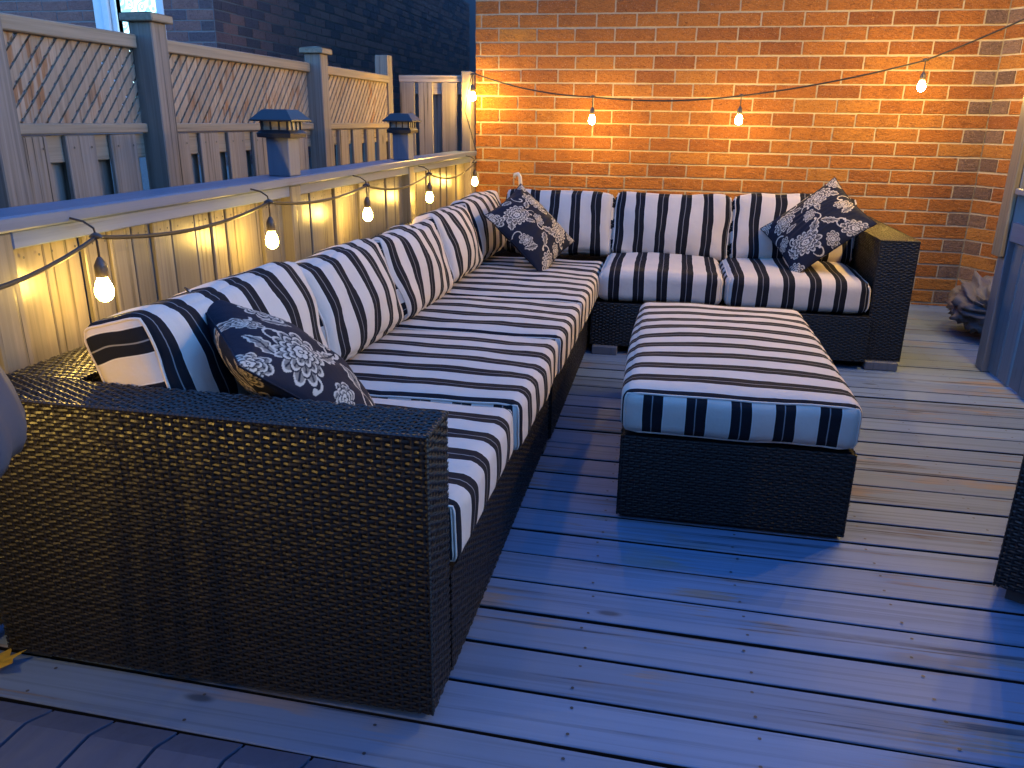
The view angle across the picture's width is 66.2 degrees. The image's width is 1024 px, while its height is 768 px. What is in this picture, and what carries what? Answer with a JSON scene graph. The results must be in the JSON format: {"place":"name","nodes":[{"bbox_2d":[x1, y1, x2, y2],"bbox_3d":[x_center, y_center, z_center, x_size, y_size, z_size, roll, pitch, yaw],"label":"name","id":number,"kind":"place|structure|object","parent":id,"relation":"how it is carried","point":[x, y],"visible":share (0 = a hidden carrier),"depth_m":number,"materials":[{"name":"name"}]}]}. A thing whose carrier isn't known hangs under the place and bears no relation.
{"place":"outdoors","nodes":[
{"label":"outdoors","id":0,"kind":"place"},
{"bbox_2d":[0,366,26,477],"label":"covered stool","id":1,"kind":"object","parent":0,"point":[13,430],"visible":1,"depth_m":1.11,"materials":[{"name":"grey fabric"}]},
{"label":"deck framing","id":2,"kind":"structure","parent":0,"visible":0},
{"bbox_2d":[0,304,1023,767],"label":"deck","id":3,"kind":"structure","parent":2,"relation":"on","point":[886,630],"depth_m":2.00,"materials":[{"name":"paint"}]},
{"bbox_2d":[0,648,26,667],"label":"fallen leaf","id":4,"kind":"object","parent":3,"relation":"on","point":[6,658],"visible":1,"depth_m":1.85,"materials":[{"name":"yellow plant"}]},
{"bbox_2d":[0,701,370,767],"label":"plank step","id":5,"kind":"object","parent":3,"relation":"on","point":[34,737],"visible":1,"depth_m":1.59,"materials":[{"name":"paint"}]},
{"bbox_2d":[0,151,476,624],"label":"deck railing","id":6,"kind":"object","parent":3,"relation":"on","point":[44,316],"visible":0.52,"depth_m":2.49,"materials":[{"name":"paint"}]},
{"bbox_2d":[0,156,477,301],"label":"string lights","id":7,"kind":"object","parent":6,"relation":"hanging from","point":[104,289],"visible":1,"depth_m":2.32,"materials":[{"name":"black"}]},
{"bbox_2d":[249,109,310,176],"bbox_3d":[-0.916,-0.963,3.139,0.176,0.253,0.176,4,19,10],"label":"solar post lantern","id":8,"kind":"object","parent":6,"relation":"on","point":[282,132],"visible":1,"depth_m":3.10,"materials":[{"name":"paint"}]},
{"bbox_2d":[382,113,421,159],"bbox_3d":[-0.627,-1.421,4.516,0.176,0.253,0.176,4,19,10],"label":"solar post lantern","id":9,"kind":"object","parent":6,"relation":"on","point":[402,129],"visible":1,"depth_m":4.47,"materials":[{"name":"paint"}]},
{"bbox_2d":[0,345,548,715],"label":"wicker sofa module","id":10,"kind":"object","parent":3,"relation":"on","point":[296,546],"visible":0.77,"depth_m":1.67,"materials":[{"name":"black wicker"}]},
{"bbox_2d":[370,395,512,562],"bbox_3d":[-0.483,0.201,2.104,0.885,0.179,0.673,4,19,10],"label":"seat cushion","id":11,"kind":"object","parent":10,"relation":"on","point":[480,445],"visible":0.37,"depth_m":2.02,"materials":[{"name":"fabric"}]},
{"bbox_2d":[84,262,326,395],"bbox_3d":[-0.746,-0.082,2.139,0.232,0.395,0.818,-12,15,15],"label":"back cushion","id":12,"kind":"object","parent":11,"relation":"on","point":[168,343],"visible":0.52,"depth_m":1.83,"materials":[{"name":"fabric"}]},
{"bbox_2d":[184,287,374,405],"bbox_3d":[-0.550,-0.026,2.004,0.525,0.204,0.525,37,0,-42],"label":"throw pillow","id":13,"kind":"object","parent":11,"relation":"on","point":[263,354],"visible":0.69,"depth_m":1.82,"materials":[{"name":"fabric"}]},
{"bbox_2d":[348,328,556,449],"bbox_3d":[-0.334,-0.020,2.770,0.910,0.180,0.803,4,19,10],"label":"seat cushion","id":14,"kind":"object","parent":10,"relation":"on","point":[516,376],"visible":0.48,"depth_m":2.62,"materials":[{"name":"fabric"}]},
{"bbox_2d":[294,238,402,363],"bbox_3d":[-0.595,-0.303,2.817,0.219,0.383,0.716,-14,15,16],"label":"back cushion","id":15,"kind":"object","parent":14,"relation":"on","point":[357,304],"visible":0.67,"depth_m":2.67,"materials":[{"name":"fabric"}]},
{"bbox_2d":[369,235,587,439],"bbox_3d":[-0.231,-0.326,3.797,1.074,0.673,1.361,4,19,10],"label":"wicker sofa module","id":16,"kind":"object","parent":3,"relation":"on","point":[561,386],"visible":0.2,"depth_m":3.52,"materials":[{"name":"black wicker"}]},
{"bbox_2d":[390,296,579,372],"bbox_3d":[-0.185,-0.241,3.439,0.924,0.177,0.675,4,19,10],"label":"seat cushion","id":17,"kind":"object","parent":16,"relation":"on","point":[557,322],"visible":0.45,"depth_m":3.29,"materials":[{"name":"fabric"}]},
{"bbox_2d":[372,218,452,324],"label":"back cushion","id":18,"kind":"object","parent":17,"relation":"on","point":[416,254],"visible":0.68,"depth_m":3.30,"materials":[{"name":"fabric"}]},
{"bbox_2d":[491,245,606,346],"bbox_3d":[0.025,-0.730,5.009,1.076,0.674,1.216,4,19,10],"label":"wicker sofa module","id":19,"kind":"object","parent":3,"relation":"on","point":[501,252],"visible":0.05,"depth_m":5.34,"materials":[{"name":"black wicker"}]},
{"bbox_2d":[444,256,602,331],"bbox_3d":[-0.005,-0.526,4.290,0.933,0.178,1.194,4,19,10],"label":"seat cushion","id":20,"kind":"object","parent":19,"relation":"on","point":[520,278],"visible":0.33,"depth_m":4.03,"materials":[{"name":"fabric"}]},
{"bbox_2d":[411,204,481,286],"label":"back cushion","id":21,"kind":"object","parent":20,"relation":"on","point":[455,227],"visible":0.7,"depth_m":3.94,"materials":[{"name":"fabric"}]},
{"bbox_2d":[454,188,506,261],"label":"back cushion","id":22,"kind":"object","parent":20,"relation":"on","point":[491,238],"visible":0.51,"depth_m":4.51,"materials":[{"name":"fabric"}]},
{"bbox_2d":[484,183,574,270],"bbox_3d":[0.111,-0.879,4.454,0.173,0.465,0.465,-37,10,44],"label":"throw pillow","id":23,"kind":"object","parent":20,"relation":"on","point":[523,221],"visible":1,"depth_m":4.35,"materials":[{"name":"fabric"}]},
{"bbox_2d":[504,189,613,255],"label":"back cushion","id":24,"kind":"object","parent":20,"relation":"on","point":[583,219],"visible":0.64,"depth_m":4.83,"materials":[{"name":"fabric"}]},
{"bbox_2d":[616,425,856,536],"bbox_3d":[0.822,0.122,3.097,0.716,0.298,1.331,4,19,10],"label":"wicker ottoman","id":25,"kind":"object","parent":3,"relation":"on","point":[789,488],"visible":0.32,"depth_m":2.48,"materials":[{"name":"black wicker"}]},
{"bbox_2d":[620,301,862,449],"bbox_3d":[0.824,-0.102,3.022,0.749,0.181,1.376,4,19,10],"label":"ottoman cushion","id":26,"kind":"object","parent":25,"relation":"on","point":[769,375],"visible":1,"depth_m":2.52,"materials":[{"name":"fabric"}]},
{"bbox_2d":[590,216,920,370],"bbox_3d":[1.367,-0.628,4.743,1.651,0.687,1.250,4,19,10],"label":"wicker sofa module","id":27,"kind":"object","parent":3,"relation":"on","point":[883,261],"visible":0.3,"depth_m":4.16,"materials":[{"name":"black wicker"}]},
{"bbox_2d":[599,252,723,303],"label":"seat cushion","id":28,"kind":"object","parent":27,"relation":"on","point":[648,277],"visible":0.81,"depth_m":4.29,"materials":[{"name":"fabric"}]},
{"bbox_2d":[610,191,732,261],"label":"back cushion","id":29,"kind":"object","parent":28,"relation":"on","point":[679,223],"visible":0.85,"depth_m":4.73,"materials":[{"name":"fabric"}]},
{"bbox_2d":[718,256,870,314],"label":"seat cushion","id":30,"kind":"object","parent":27,"relation":"on","point":[829,287],"visible":0.74,"depth_m":4.16,"materials":[{"name":"fabric"}]},
{"bbox_2d":[728,194,857,263],"bbox_3d":[1.665,-0.918,4.673,0.712,0.406,0.207,4,5,10],"label":"back cushion","id":31,"kind":"object","parent":30,"relation":"on","point":[753,214],"visible":0.55,"depth_m":4.64,"materials":[{"name":"fabric"}]},
{"bbox_2d":[760,177,876,272],"bbox_3d":[1.676,-0.873,4.347,0.485,0.174,0.485,-35,41,20],"label":"throw pillow","id":32,"kind":"object","parent":30,"relation":"on","point":[818,224],"visible":0.98,"depth_m":4.26,"materials":[{"name":"fabric"}]},
{"bbox_2d":[944,273,992,335],"bbox_3d":[2.993,-0.499,4.812,0.599,0.442,0.783,9,20,24],"label":"fabric cover","id":33,"kind":"object","parent":3,"relation":"on","point":[969,304],"visible":0.53,"depth_m":4.79,"materials":[{"name":"grey fabric"}]},
{"bbox_2d":[975,97,1023,398],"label":"privacy screen","id":34,"kind":"object","parent":3,"relation":"on","point":[1000,355],"visible":1,"depth_m":3.96,"materials":[{"name":"paint"}]},
{"bbox_2d":[993,454,1023,603],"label":"wicker armchair","id":35,"kind":"object","parent":3,"relation":"on","point":[1009,574],"visible":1,"depth_m":2.11,"materials":[{"name":"black wicker"}]},
{"label":"ground","id":36,"kind":"structure","parent":0,"visible":0},
{"bbox_2d":[0,11,393,329],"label":"lattice fence","id":37,"kind":"object","parent":36,"relation":"on","point":[339,108],"visible":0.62,"depth_m":3.15,"materials":[{"name":"grey wood"}]},
{"bbox_2d":[0,0,475,289],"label":"neighbour house","id":38,"kind":"structure","parent":36,"relation":"on","point":[423,37],"depth_m":8.70,"materials":[{"name":"brown brick"}]},
{"bbox_2d":[92,0,166,104],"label":"window","id":39,"kind":"structure","parent":38,"relation":"in","point":[105,11],"depth_m":6.96,"materials":[{"name":"glass"}]},
{"bbox_2d":[399,71,473,196],"bbox_3d":[-0.580,-1.382,6.142,0.562,1.975,0.120,4,19,10],"label":"board fence","id":40,"kind":"object","parent":36,"relation":"on","point":[433,105],"visible":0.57,"depth_m":5.90,"materials":[{"name":"grey wood"}]},
{"bbox_2d":[475,0,1023,305],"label":"brick house","id":41,"kind":"structure","parent":36,"relation":"on","point":[928,166],"depth_m":5.55,"materials":[{"name":"brick"}]},
{"bbox_2d":[513,172,521,184],"bbox_3d":[0.036,-1.205,4.917,0.064,0.236,0.024,4,19,10],"label":"hook","id":42,"kind":"object","parent":41,"relation":"attached to","point":[518,174],"visible":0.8,"depth_m":4.88,"materials":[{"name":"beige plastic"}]},
{"bbox_2d":[465,19,1023,150],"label":"string lights","id":43,"kind":"object","parent":41,"relation":"hanging from","point":[738,119],"visible":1,"depth_m":5.18,"materials":[{"name":"black"}]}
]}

